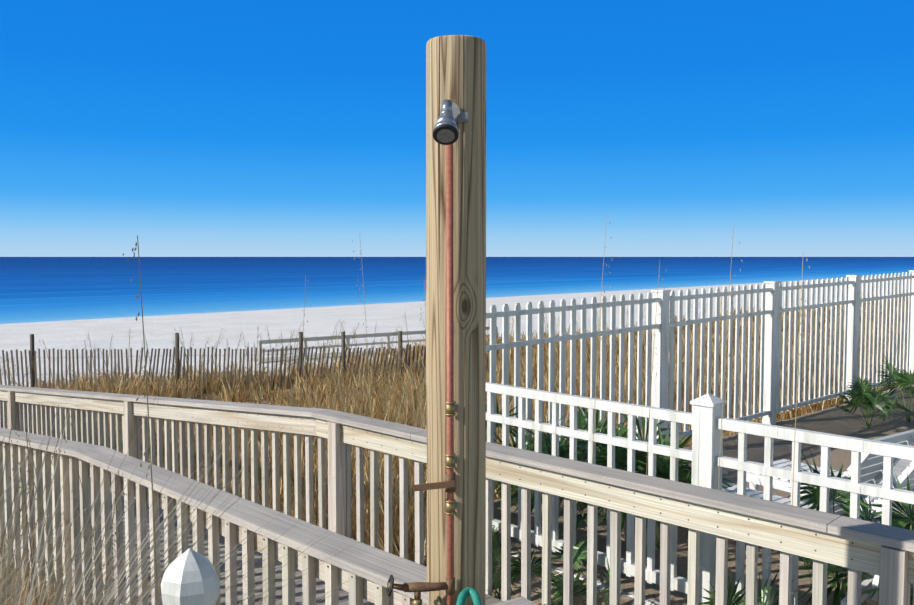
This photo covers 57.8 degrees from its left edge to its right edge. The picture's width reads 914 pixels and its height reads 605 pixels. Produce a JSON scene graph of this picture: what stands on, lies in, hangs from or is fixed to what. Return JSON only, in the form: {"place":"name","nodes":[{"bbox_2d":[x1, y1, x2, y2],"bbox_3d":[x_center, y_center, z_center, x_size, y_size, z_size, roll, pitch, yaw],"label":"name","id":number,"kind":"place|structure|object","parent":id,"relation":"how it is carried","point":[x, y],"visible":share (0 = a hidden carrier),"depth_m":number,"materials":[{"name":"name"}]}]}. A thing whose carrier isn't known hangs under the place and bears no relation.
{"place":"outdoors","nodes":[
{"label":"outdoors","id":0,"kind":"place"},
{"bbox_2d":[0,290,907,604],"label":"dune grass","id":1,"kind":"structure","parent":0,"point":[376,398],"depth_m":15.95,"materials":[{"name":"beige plant"}]},
{"bbox_2d":[0,275,908,604],"bbox_3d":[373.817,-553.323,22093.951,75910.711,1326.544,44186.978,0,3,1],"label":"ground","id":2,"kind":"structure","parent":0,"point":[200,331],"depth_m":50.43,"materials":[{"name":"white sand"}]},
{"bbox_2d":[120,548,219,604],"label":"finial","id":3,"kind":"object","parent":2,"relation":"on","point":[190,576],"visible":1,"depth_m":2.15,"materials":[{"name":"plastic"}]},
{"bbox_2d":[0,331,489,393],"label":"sand fence","id":4,"kind":"object","parent":2,"relation":"on","point":[177,372],"visible":0.46,"depth_m":19.99,"materials":[{"name":"brown wood"}]},
{"bbox_2d":[42,472,502,604],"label":"boardwalk deck","id":5,"kind":"structure","parent":2,"relation":"on","point":[320,592],"depth_m":5.35,"materials":[{"name":"grey wood"}]},
{"bbox_2d":[0,428,428,604],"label":"railing","id":6,"kind":"object","parent":5,"relation":"on","point":[242,518],"visible":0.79,"depth_m":4.21,"materials":[{"name":"brown wood"}]},
{"bbox_2d":[0,385,913,604],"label":"railing","id":7,"kind":"object","parent":5,"relation":"on","point":[855,547],"visible":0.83,"depth_m":4.85,"materials":[{"name":"brown wood"}]},
{"bbox_2d":[492,596,536,604],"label":"post cap","id":8,"kind":"object","parent":5,"relation":"on","point":[521,600],"visible":1,"depth_m":2.71,"materials":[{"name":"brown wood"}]},
{"bbox_2d":[0,396,629,604],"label":"grass","id":9,"kind":"structure","parent":2,"relation":"on","point":[141,599],"depth_m":3.10,"materials":[{"name":"beige plant"}]},
{"bbox_2d":[250,326,497,362],"bbox_3d":[-3.035,1.744,33.474,10.600,1.194,1.200,-2,4,-32],"label":"wooden railing","id":10,"kind":"object","parent":2,"relation":"on","point":[387,335],"visible":0.33,"depth_m":31.88,"materials":[{"name":"grey wood"}]},
{"bbox_2d":[386,35,485,604],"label":"shower post","id":11,"kind":"object","parent":2,"relation":"on","point":[454,486],"visible":1,"depth_m":2.67,"materials":[{"name":"brown wood"}]},
{"bbox_2d":[0,219,899,604],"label":"sea oat stalks","id":12,"kind":"object","parent":2,"relation":"on","point":[144,343],"visible":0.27,"depth_m":8.29,"materials":[{"name":"beige plant"}]},
{"bbox_2d":[0,222,899,604],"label":"sea oat seed heads","id":13,"kind":"object","parent":12,"relation":"on","point":[258,402],"visible":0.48,"depth_m":6.63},
{"bbox_2d":[424,353,913,604],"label":"palmetto","id":14,"kind":"object","parent":2,"relation":"on","point":[880,401],"depth_m":5.82,"materials":[{"name":"green plant"}]},
{"bbox_2d":[0,257,913,324],"bbox_3d":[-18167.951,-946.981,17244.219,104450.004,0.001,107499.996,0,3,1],"label":"ocean water","id":15,"kind":"structure","parent":0,"point":[43,289],"depth_m":192.03,"materials":[{"name":"blue liquid"}]},
{"bbox_2d":[0,0,913,256],"label":"sky","id":16,"kind":"structure","parent":0,"point":[188,128],"materials":[{"name":"blue"}]},
{"bbox_2d":[426,385,913,604],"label":"ground","id":17,"kind":"structure","parent":0,"point":[834,420],"depth_m":6.85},
{"bbox_2d":[486,270,913,487],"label":"white picket fence","id":18,"kind":"object","parent":17,"relation":"on","point":[770,313],"visible":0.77,"depth_m":9.87,"materials":[{"name":"plastic"}]},
{"bbox_2d":[486,382,913,604],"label":"white fence","id":19,"kind":"object","parent":17,"relation":"on","point":[703,419],"visible":0.48,"depth_m":4.83,"materials":[{"name":"plastic"}]},
{"bbox_2d":[722,429,913,523],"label":"lounge chair","id":20,"kind":"object","parent":17,"relation":"on","point":[871,468],"visible":0.23,"depth_m":5.44,"materials":[{"name":"white paint"}]},
{"bbox_2d":[746,459,913,516],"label":"lounge chair","id":21,"kind":"object","parent":17,"relation":"on","point":[755,480],"visible":0.21,"depth_m":6.69,"materials":[{"name":"white paint"}]},
{"bbox_2d":[841,574,879,604],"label":"lounge chair","id":22,"kind":"object","parent":17,"relation":"on","point":[869,582],"visible":0.1,"depth_m":4.51,"materials":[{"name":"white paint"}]}
]}

